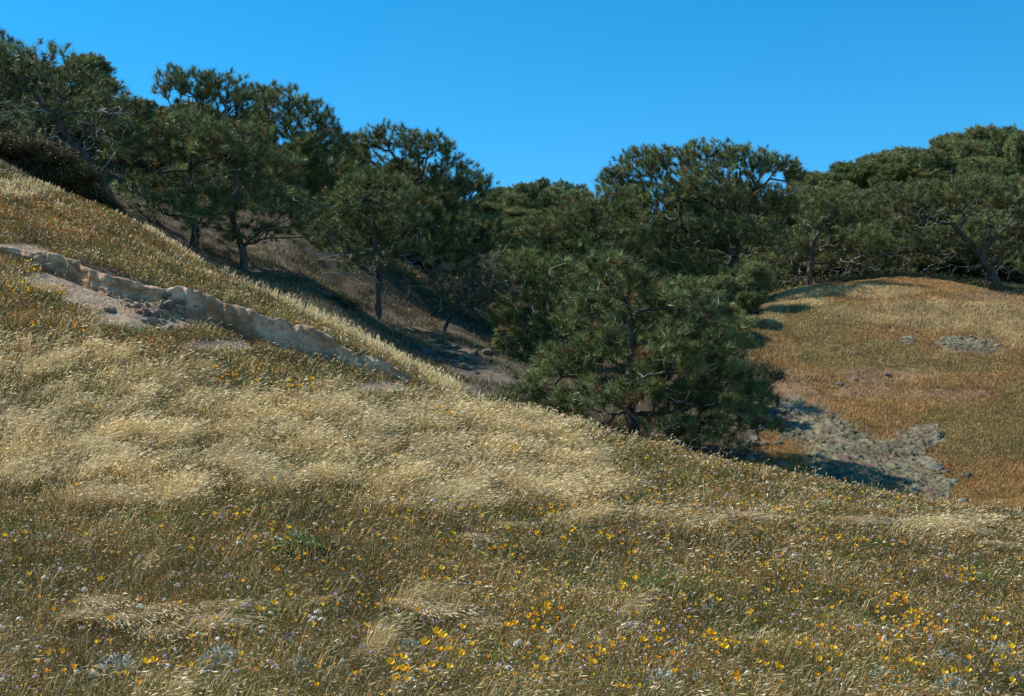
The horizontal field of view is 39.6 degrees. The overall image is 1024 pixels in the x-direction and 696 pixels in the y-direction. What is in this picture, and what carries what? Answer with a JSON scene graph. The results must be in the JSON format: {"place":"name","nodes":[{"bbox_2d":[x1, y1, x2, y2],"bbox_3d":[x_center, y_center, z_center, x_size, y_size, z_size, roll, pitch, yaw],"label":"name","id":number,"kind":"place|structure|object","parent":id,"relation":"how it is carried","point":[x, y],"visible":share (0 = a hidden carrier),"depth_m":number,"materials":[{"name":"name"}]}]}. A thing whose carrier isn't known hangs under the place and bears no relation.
{"place":"outdoors","nodes":[
{"label":"outdoors","id":0,"kind":"place"},
{"bbox_2d":[0,102,1023,695],"bbox_3d":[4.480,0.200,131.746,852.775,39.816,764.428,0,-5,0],"label":"ground","id":1,"kind":"structure","parent":0,"point":[340,280],"depth_m":36.98,"materials":[{"name":"soil"}]},
{"bbox_2d":[1,82,82,136],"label":"pine tree","id":2,"kind":"object","parent":1,"relation":"on","point":[65,100],"visible":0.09,"depth_m":50.26,"materials":[{"name":"green plant"}]},
{"bbox_2d":[0,23,95,150],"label":"pine tree","id":3,"kind":"object","parent":1,"relation":"on","point":[20,84],"visible":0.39,"depth_m":47.54,"materials":[{"name":"green plant"}]},
{"bbox_2d":[0,129,128,215],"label":"shrub","id":4,"kind":"object","parent":1,"relation":"on","point":[56,166],"visible":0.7,"depth_m":33.61,"materials":[{"name":"green plant"}]},
{"bbox_2d":[0,37,155,199],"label":"pine tree","id":5,"kind":"object","parent":1,"relation":"on","point":[93,99],"visible":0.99,"depth_m":38.83,"materials":[{"name":"green plant"}]},
{"bbox_2d":[57,51,117,109],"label":"pine tree","id":6,"kind":"object","parent":1,"relation":"on","point":[103,65],"visible":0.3,"depth_m":58.67,"materials":[{"name":"green plant"}]},
{"bbox_2d":[52,605,128,624],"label":"grass tussock","id":7,"kind":"object","parent":1,"relation":"on","point":[81,614],"depth_m":10.24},
{"bbox_2d":[83,113,135,162],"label":"pine tree","id":8,"kind":"object","parent":1,"relation":"on","point":[94,151],"visible":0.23,"depth_m":50.27,"materials":[{"name":"green plant"}]},
{"bbox_2d":[57,591,166,612],"bbox_3d":[-2.990,1.876,10.491,0.664,0.142,0.897,3,-6,-35],"label":"grass tussock","id":9,"kind":"object","parent":1,"relation":"on","point":[98,600],"depth_m":10.49,"materials":[{"name":"plant"}]},
{"bbox_2d":[84,652,149,679],"bbox_3d":[-2.578,2.071,9.297,0.470,0.173,0.360,0,-5,0],"label":"silver plant","id":10,"kind":"object","parent":1,"relation":"on","point":[103,659],"visible":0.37,"depth_m":9.28,"materials":[{"name":"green plant"}]},
{"bbox_2d":[87,607,190,629],"bbox_3d":[-2.738,1.939,10.147,0.833,0.156,0.807,-3,-5,28],"label":"grass tussock","id":11,"kind":"object","parent":1,"relation":"on","point":[127,616],"depth_m":10.17,"materials":[{"name":"plant"}]},
{"bbox_2d":[126,95,172,133],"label":"pine tree","id":12,"kind":"object","parent":1,"relation":"on","point":[151,111],"visible":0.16,"depth_m":56.76,"materials":[{"name":"green plant"}]},
{"bbox_2d":[118,123,190,173],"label":"pine tree","id":13,"kind":"object","parent":1,"relation":"on","point":[139,155],"visible":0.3,"depth_m":50.31,"materials":[{"name":"green plant"}]},
{"bbox_2d":[119,623,203,641],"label":"grass tussock","id":14,"kind":"object","parent":1,"relation":"on","point":[168,636],"depth_m":9.95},
{"bbox_2d":[90,104,254,250],"bbox_3d":[-9.616,-4.805,40.636,4.894,4.488,4.242,0,-5,0],"label":"pine tree","id":15,"kind":"object","parent":1,"relation":"on","point":[198,135],"visible":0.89,"depth_m":40.29,"materials":[{"name":"green plant"}]},
{"bbox_2d":[123,601,223,619],"bbox_3d":[-2.570,1.914,10.293,0.766,0.140,0.770,-3,-6,35],"label":"grass tussock","id":16,"kind":"object","parent":1,"relation":"on","point":[172,607],"depth_m":10.36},
{"bbox_2d":[0,244,411,387],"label":"earth bank","id":17,"kind":"structure","parent":1,"relation":"on","point":[252,324],"depth_m":24.53,"materials":[{"name":"stone"}]},
{"bbox_2d":[147,62,282,199],"bbox_3d":[-10.196,-7.346,49.569,4.590,5.214,3.525,0,-5,0],"label":"pine tree","id":18,"kind":"object","parent":1,"relation":"on","point":[180,80],"visible":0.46,"depth_m":48.99,"materials":[{"name":"green plant"}]},
{"bbox_2d":[195,643,242,669],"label":"silver plant","id":19,"kind":"object","parent":1,"relation":"on","point":[218,654],"visible":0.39,"depth_m":9.55,"materials":[{"name":"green plant"}]},
{"bbox_2d":[163,611,285,636],"bbox_3d":[-2.089,1.988,10.264,0.903,0.151,0.856,3,-6,-33],"label":"grass tussock","id":20,"kind":"object","parent":1,"relation":"on","point":[216,621],"depth_m":10.18,"materials":[{"name":"plant"}]},
{"bbox_2d":[186,598,290,617],"bbox_3d":[-2.052,1.939,10.655,0.788,0.142,0.455,0,-5,-2],"label":"grass tussock","id":21,"kind":"object","parent":1,"relation":"on","point":[233,605],"depth_m":10.59,"materials":[{"name":"plant"}]},
{"bbox_2d":[178,117,346,272],"bbox_3d":[-7.051,-4.246,39.989,4.655,4.672,4.226,0,-5,0],"label":"pine tree","id":22,"kind":"object","parent":1,"relation":"on","point":[258,197],"visible":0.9,"depth_m":39.90,"materials":[{"name":"green plant"}]},
{"bbox_2d":[233,79,362,212],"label":"pine tree","id":23,"kind":"object","parent":1,"relation":"on","point":[318,147],"visible":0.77,"depth_m":47.43,"materials":[{"name":"green plant"}]},
{"bbox_2d":[270,529,327,552],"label":"green herb","id":24,"kind":"object","parent":1,"relation":"on","point":[311,543],"visible":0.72,"depth_m":12.53,"materials":[{"name":"green plant"}]},
{"bbox_2d":[323,288,363,312],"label":"shrub","id":25,"kind":"object","parent":1,"relation":"on","point":[350,304],"visible":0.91,"depth_m":38.98,"materials":[{"name":"green plant"}]},
{"bbox_2d":[306,158,441,320],"bbox_3d":[-4.139,-3.101,42.840,4.076,5.119,3.882,0,-5,0],"label":"pine tree","id":26,"kind":"object","parent":1,"relation":"on","point":[356,232],"visible":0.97,"depth_m":42.30,"materials":[{"name":"green plant"}]},
{"bbox_2d":[348,189,410,232],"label":"pine tree","id":27,"kind":"object","parent":1,"relation":"on","point":[367,198],"visible":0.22,"depth_m":56.00,"materials":[{"name":"green plant"}]},
{"bbox_2d":[0,104,778,467],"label":"slope litter","id":28,"kind":"object","parent":1,"relation":"on","point":[212,260],"visible":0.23,"depth_m":40.17,"materials":[{"name":"brown plant"}]},
{"bbox_2d":[328,117,501,286],"bbox_3d":[-3.716,-5.012,50.736,4.940,6.337,6.610,4,-6,-39],"label":"pine tree","id":29,"kind":"object","parent":1,"relation":"on","point":[437,182],"visible":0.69,"depth_m":49.99,"materials":[{"name":"green plant"}]},
{"bbox_2d":[423,186,472,241],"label":"pine tree","id":30,"kind":"object","parent":1,"relation":"on","point":[462,224],"visible":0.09,"depth_m":57.32,"materials":[{"name":"green plant"}]},
{"bbox_2d":[400,600,506,621],"bbox_3d":[-0.533,2.027,10.960,0.774,0.156,0.846,5,-7,-43],"label":"grass tussock","id":31,"kind":"object","parent":1,"relation":"on","point":[444,610],"depth_m":10.93,"materials":[{"name":"plant"}]},
{"bbox_2d":[407,245,522,334],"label":"pine tree","id":32,"kind":"object","parent":1,"relation":"on","point":[484,269],"visible":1,"depth_m":42.12,"materials":[{"name":"green plant"}]},
{"bbox_2d":[418,204,534,313],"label":"pine tree","id":33,"kind":"object","parent":1,"relation":"on","point":[446,232],"visible":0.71,"depth_m":48.19,"materials":[{"name":"green plant"}]},
{"bbox_2d":[412,231,461,276],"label":"pine tree","id":34,"kind":"object","parent":33,"relation":"attached to","point":[428,266],"visible":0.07,"depth_m":54.13,"materials":[{"name":"green plant"}]},
{"bbox_2d":[477,199,517,225],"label":"pine tree","id":35,"kind":"object","parent":1,"relation":"on","point":[494,209],"visible":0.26,"depth_m":74.11,"materials":[{"name":"green plant"}]},
{"bbox_2d":[485,185,509,204],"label":"pine tree","id":36,"kind":"object","parent":1,"relation":"on","point":[492,197],"visible":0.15,"depth_m":95.56,"materials":[{"name":"green plant"}]},
{"bbox_2d":[0,168,1023,695],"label":"meadow grass","id":37,"kind":"structure","parent":1,"relation":"on","point":[192,590],"depth_m":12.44,"materials":[{"name":"plant"}]},
{"bbox_2d":[0,171,1023,695],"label":"pale grass","id":38,"kind":"structure","parent":1,"relation":"on","point":[424,441],"depth_m":16.50,"materials":[{"name":"plant"}]},
{"bbox_2d":[0,185,1023,695],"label":"tiny flowers","id":39,"kind":"object","parent":1,"relation":"on","point":[570,577],"visible":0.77,"depth_m":11.81,"materials":[{"name":"white plant"}]},
{"bbox_2d":[0,84,1023,367],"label":"undergrowth","id":40,"kind":"object","parent":1,"relation":"on","point":[788,286],"visible":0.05,"depth_m":50.88,"materials":[{"name":"green plant"}]},
{"bbox_2d":[2,260,1023,646],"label":"poppies","id":41,"kind":"object","parent":1,"relation":"on","point":[896,594],"visible":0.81,"depth_m":13.27,"materials":[{"name":"yellow plant"}]},
{"bbox_2d":[492,207,539,235],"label":"pine tree","id":42,"kind":"object","parent":1,"relation":"on","point":[508,213],"visible":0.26,"depth_m":77.80,"materials":[{"name":"green plant"}]},
{"bbox_2d":[500,180,543,209],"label":"pine tree","id":43,"kind":"object","parent":1,"relation":"on","point":[524,195],"visible":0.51,"depth_m":90.88,"materials":[{"name":"green plant"}]},
{"bbox_2d":[496,215,550,245],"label":"tree","id":44,"kind":"object","parent":1,"relation":"on","point":[516,221],"visible":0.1,"depth_m":70.10,"materials":[{"name":"green plant"}]},
{"bbox_2d":[482,245,625,365],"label":"pine tree","id":45,"kind":"object","parent":1,"relation":"on","point":[513,317],"visible":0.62,"depth_m":42.70,"materials":[{"name":"green plant"}]},
{"bbox_2d":[463,265,504,311],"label":"tree","id":46,"kind":"object","parent":45,"relation":"attached to","point":[493,292],"visible":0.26,"depth_m":50.01,"materials":[{"name":"green plant"}]},
{"bbox_2d":[538,186,572,210],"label":"pine tree","id":47,"kind":"object","parent":1,"relation":"on","point":[545,198],"visible":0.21,"depth_m":94.37,"materials":[{"name":"green plant"}]},
{"bbox_2d":[552,178,589,190],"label":"pine tree","id":48,"kind":"object","parent":1,"relation":"on","point":[562,183],"visible":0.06,"depth_m":104.22,"materials":[{"name":"green plant"}]},
{"bbox_2d":[509,183,658,317],"bbox_3d":[2.739,-3.442,51.529,5.229,5.342,4.693,-1,-5,12],"label":"pine tree","id":49,"kind":"object","parent":1,"relation":"on","point":[584,212],"visible":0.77,"depth_m":50.77,"materials":[{"name":"green plant"}]},
{"bbox_2d":[608,189,670,273],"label":"pine tree","id":50,"kind":"object","parent":1,"relation":"on","point":[640,197],"visible":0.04,"depth_m":63.42,"materials":[{"name":"green plant"}]},
{"bbox_2d":[618,572,671,596],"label":"green herb","id":51,"kind":"object","parent":1,"relation":"on","point":[644,582],"visible":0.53,"depth_m":13.01,"materials":[{"name":"green plant"}]},
{"bbox_2d":[487,247,808,450],"bbox_3d":[2.980,-0.016,33.807,7.574,5.020,4.532,0,-5,0],"label":"pine tree","id":52,"kind":"object","parent":1,"relation":"on","point":[731,329],"visible":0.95,"depth_m":33.54,"materials":[{"name":"green plant"}]},
{"bbox_2d":[560,322,609,380],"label":"pine tree","id":53,"kind":"object","parent":52,"relation":"attached to","point":[570,336],"visible":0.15,"depth_m":39.88,"materials":[{"name":"green plant"}]},
{"bbox_2d":[605,298,647,341],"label":"tree","id":54,"kind":"object","parent":52,"relation":"attached to","point":[631,305],"visible":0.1,"depth_m":44.89,"materials":[{"name":"green plant"}]},
{"bbox_2d":[611,325,674,384],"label":"pine tree","id":55,"kind":"object","parent":52,"relation":"attached to","point":[621,369],"visible":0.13,"depth_m":39.22,"materials":[{"name":"green plant"}]},
{"bbox_2d":[632,271,672,314],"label":"tree","id":56,"kind":"object","parent":52,"relation":"attached to","point":[656,278],"visible":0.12,"depth_m":52.03,"materials":[{"name":"green plant"}]},
{"bbox_2d":[637,667,690,690],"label":"silver plant","id":57,"kind":"object","parent":1,"relation":"on","point":[665,678],"visible":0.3,"depth_m":9.09,"materials":[{"name":"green plant"}]},
{"bbox_2d":[666,177,718,268],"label":"pine tree","id":58,"kind":"object","parent":1,"relation":"on","point":[697,210],"visible":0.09,"depth_m":62.84,"materials":[{"name":"green plant"}]},
{"bbox_2d":[670,340,726,399],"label":"pine tree","id":59,"kind":"object","parent":1,"relation":"on","point":[679,367],"visible":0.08,"depth_m":38.55,"materials":[{"name":"green plant"}]},
{"bbox_2d":[593,136,807,309],"bbox_3d":[7.179,-4.540,53.825,8.511,7.110,7.312,0,-5,0],"label":"pine tree","id":60,"kind":"object","parent":1,"relation":"on","point":[726,190],"visible":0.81,"depth_m":53.27,"materials":[{"name":"green plant"}]},
{"bbox_2d":[686,287,744,340],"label":"pine tree","id":61,"kind":"object","parent":1,"relation":"on","point":[722,309],"visible":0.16,"depth_m":43.85,"materials":[{"name":"green plant"}]},
{"bbox_2d":[698,273,745,318],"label":"pine tree","id":62,"kind":"object","parent":1,"relation":"on","point":[729,286],"visible":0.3,"depth_m":45.81,"materials":[{"name":"green plant"}]},
{"bbox_2d":[703,249,748,260],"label":"pine tree","id":63,"kind":"object","parent":1,"relation":"on","point":[714,253],"visible":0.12,"depth_m":61.76,"materials":[{"name":"green plant"}]},
{"bbox_2d":[708,177,758,257],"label":"pine tree","id":64,"kind":"object","parent":1,"relation":"on","point":[719,215],"visible":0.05,"depth_m":63.36,"materials":[{"name":"green plant"}]},
{"bbox_2d":[718,352,757,416],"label":"pine tree","id":65,"kind":"object","parent":1,"relation":"on","point":[729,396],"visible":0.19,"depth_m":37.42,"materials":[{"name":"green plant"}]},
{"bbox_2d":[734,260,773,312],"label":"pine tree","id":66,"kind":"object","parent":1,"relation":"on","point":[755,275],"visible":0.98,"depth_m":47.91,"materials":[{"name":"green plant"}]},
{"bbox_2d":[746,354,790,405],"bbox_3d":[6.857,0.923,38.628,1.675,1.527,1.051,1,-5,-15],"label":"shrub","id":67,"kind":"object","parent":1,"relation":"on","point":[773,374],"visible":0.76,"depth_m":38.65,"materials":[{"name":"green plant"}]},
{"bbox_2d":[747,241,806,288],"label":"pine tree","id":68,"kind":"object","parent":1,"relation":"on","point":[796,264],"visible":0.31,"depth_m":60.98,"materials":[{"name":"green plant"}]},
{"bbox_2d":[754,194,802,267],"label":"pine tree","id":69,"kind":"object","parent":1,"relation":"on","point":[789,220],"visible":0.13,"depth_m":62.27,"materials":[{"name":"green plant"}]},
{"bbox_2d":[786,169,821,194],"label":"pine tree","id":70,"kind":"object","parent":1,"relation":"on","point":[790,186],"visible":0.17,"depth_m":84.13,"materials":[{"name":"green plant"}]},
{"bbox_2d":[751,183,898,285],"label":"pine tree","id":71,"kind":"object","parent":1,"relation":"on","point":[840,249],"visible":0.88,"depth_m":57.71,"materials":[{"name":"green plant"}]},
{"bbox_2d":[797,171,856,188],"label":"pine tree","id":72,"kind":"object","parent":1,"relation":"on","point":[831,179],"visible":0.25,"depth_m":83.61,"materials":[{"name":"green plant"}]},
{"bbox_2d":[812,225,855,276],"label":"pine tree","id":73,"kind":"object","parent":1,"relation":"on","point":[827,266],"visible":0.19,"depth_m":64.15,"materials":[{"name":"green plant"}]},
{"bbox_2d":[823,182,859,201],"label":"pine tree","id":74,"kind":"object","parent":1,"relation":"on","point":[851,189],"visible":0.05,"depth_m":75.37,"materials":[{"name":"green plant"}]},
{"bbox_2d":[828,160,860,174],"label":"pine tree","id":75,"kind":"object","parent":1,"relation":"on","point":[834,167],"visible":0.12,"depth_m":84.97,"materials":[{"name":"green plant"}]},
{"bbox_2d":[835,161,885,187],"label":"pine tree","id":76,"kind":"object","parent":1,"relation":"on","point":[849,173],"visible":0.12,"depth_m":83.87,"materials":[{"name":"green plant"}]},
{"bbox_2d":[844,159,878,189],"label":"pine tree","id":77,"kind":"object","parent":1,"relation":"on","point":[861,179],"visible":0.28,"depth_m":83.65,"materials":[{"name":"green plant"}]},
{"bbox_2d":[838,188,889,232],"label":"pine tree","id":78,"kind":"object","parent":1,"relation":"on","point":[865,194],"visible":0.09,"depth_m":70.22,"materials":[{"name":"green plant"}]},
{"bbox_2d":[836,233,894,276],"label":"pine tree","id":79,"kind":"object","parent":1,"relation":"on","point":[880,270],"visible":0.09,"depth_m":62.02,"materials":[{"name":"green plant"}]},
{"bbox_2d":[772,396,959,499],"bbox_3d":[8.491,2.342,34.521,4.681,2.913,9.551,-1,-5,12],"label":"rock outcrop","id":80,"kind":"object","parent":1,"relation":"on","point":[863,471],"visible":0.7,"depth_m":35.16,"materials":[{"name":"stone"}]},
{"bbox_2d":[830,512,906,526],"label":"grass tussock","id":81,"kind":"object","parent":1,"relation":"on","point":[858,518],"depth_m":18.96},
{"bbox_2d":[824,271,926,282],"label":"shrub","id":82,"kind":"object","parent":1,"relation":"on","point":[842,277],"visible":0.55,"depth_m":57.23,"materials":[{"name":"green plant"}]},
{"bbox_2d":[831,233,921,280],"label":"pine tree","id":83,"kind":"object","parent":1,"relation":"on","point":[905,266],"visible":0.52,"depth_m":60.37,"materials":[{"name":"green plant"}]},
{"bbox_2d":[744,275,1023,509],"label":"mound grass","id":84,"kind":"structure","parent":1,"relation":"on","point":[1010,494],"depth_m":42.32,"materials":[{"name":"plant"}]},
{"bbox_2d":[865,149,905,175],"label":"pine tree","id":85,"kind":"object","parent":1,"relation":"on","point":[893,157],"visible":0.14,"depth_m":84.62,"materials":[{"name":"green plant"}]},
{"bbox_2d":[865,212,916,266],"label":"pine tree","id":86,"kind":"object","parent":1,"relation":"on","point":[881,223],"visible":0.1,"depth_m":66.11,"materials":[{"name":"green plant"}]},
{"bbox_2d":[863,161,922,188],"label":"pine tree","id":87,"kind":"object","parent":1,"relation":"on","point":[897,172],"visible":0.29,"depth_m":80.44,"materials":[{"name":"green plant"}]},
{"bbox_2d":[890,178,941,232],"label":"pine tree","id":88,"kind":"object","parent":1,"relation":"on","point":[923,222],"visible":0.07,"depth_m":72.00,"materials":[{"name":"green plant"}]},
{"bbox_2d":[829,163,1023,290],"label":"pine tree","id":89,"kind":"object","parent":1,"relation":"on","point":[908,244],"visible":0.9,"depth_m":58.71,"materials":[{"name":"green plant"}]},
{"bbox_2d":[901,146,957,182],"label":"pine tree","id":90,"kind":"object","parent":1,"relation":"on","point":[925,159],"visible":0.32,"depth_m":79.76,"materials":[{"name":"green plant"}]},
{"bbox_2d":[891,224,969,276],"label":"pine tree","id":91,"kind":"object","parent":1,"relation":"on","point":[926,266],"visible":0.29,"depth_m":62.91,"materials":[{"name":"green plant"}]},
{"bbox_2d":[901,155,962,183],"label":"pine tree","id":92,"kind":"object","parent":1,"relation":"on","point":[936,172],"visible":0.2,"depth_m":79.37,"materials":[{"name":"green plant"}]},
{"bbox_2d":[927,132,956,157],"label":"pine tree","id":93,"kind":"object","parent":1,"relation":"on","point":[939,141],"visible":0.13,"depth_m":83.25,"materials":[{"name":"green plant"}]},
{"bbox_2d":[899,335,997,355],"bbox_3d":[13.860,-0.024,44.861,3.440,0.893,2.120,0,-5,0],"label":"rock outcrop","id":94,"kind":"object","parent":1,"relation":"on","point":[976,348],"visible":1,"depth_m":44.67,"materials":[{"name":"stone"}]},
{"bbox_2d":[922,203,995,257],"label":"pine tree","id":95,"kind":"object","parent":1,"relation":"on","point":[956,216],"visible":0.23,"depth_m":66.06,"materials":[{"name":"green plant"}]},
{"bbox_2d":[945,132,973,160],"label":"pine tree","id":96,"kind":"object","parent":1,"relation":"on","point":[954,140],"visible":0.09,"depth_m":82.49,"materials":[{"name":"green plant"}]},
{"bbox_2d":[931,174,998,249],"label":"pine tree","id":97,"kind":"object","parent":1,"relation":"on","point":[962,201],"visible":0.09,"depth_m":70.07,"materials":[{"name":"green plant"}]},
{"bbox_2d":[952,122,1004,167],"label":"pine tree","id":98,"kind":"object","parent":1,"relation":"on","point":[980,136],"visible":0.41,"depth_m":81.59,"materials":[{"name":"green plant"}]},
{"bbox_2d":[943,217,1022,276],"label":"pine tree","id":99,"kind":"object","parent":1,"relation":"on","point":[983,223],"visible":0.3,"depth_m":63.10,"materials":[{"name":"green plant"}]},
{"bbox_2d":[952,155,1020,207],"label":"pine tree","id":100,"kind":"object","parent":1,"relation":"on","point":[991,162],"visible":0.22,"depth_m":78.20,"materials":[{"name":"green plant"}]},
{"bbox_2d":[979,208,1022,256],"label":"pine tree","id":101,"kind":"object","parent":1,"relation":"on","point":[1001,218],"visible":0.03,"depth_m":66.39,"materials":[{"name":"green plant"}]},
{"bbox_2d":[981,173,1023,212],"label":"pine tree","id":102,"kind":"object","parent":1,"relation":"on","point":[1013,177],"visible":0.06,"depth_m":70.69,"materials":[{"name":"green plant"}]},
{"bbox_2d":[989,123,1017,161],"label":"pine tree","id":103,"kind":"object","parent":1,"relation":"on","point":[998,141],"visible":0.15,"depth_m":81.15,"materials":[{"name":"green plant"}]},
{"bbox_2d":[990,219,1023,279],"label":"tree","id":104,"kind":"object","parent":1,"relation":"on","point":[1016,265],"visible":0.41,"depth_m":62.39,"materials":[{"name":"green plant"}]},
{"bbox_2d":[1002,128,1023,175],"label":"pine tree","id":105,"kind":"object","parent":1,"relation":"on","point":[1014,146],"visible":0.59,"depth_m":78.09,"materials":[{"name":"green plant"}]},
{"bbox_2d":[0,0,1023,209],"label":"sky","id":106,"kind":"structure","parent":0,"point":[529,90],"materials":[{"name":"blue"}]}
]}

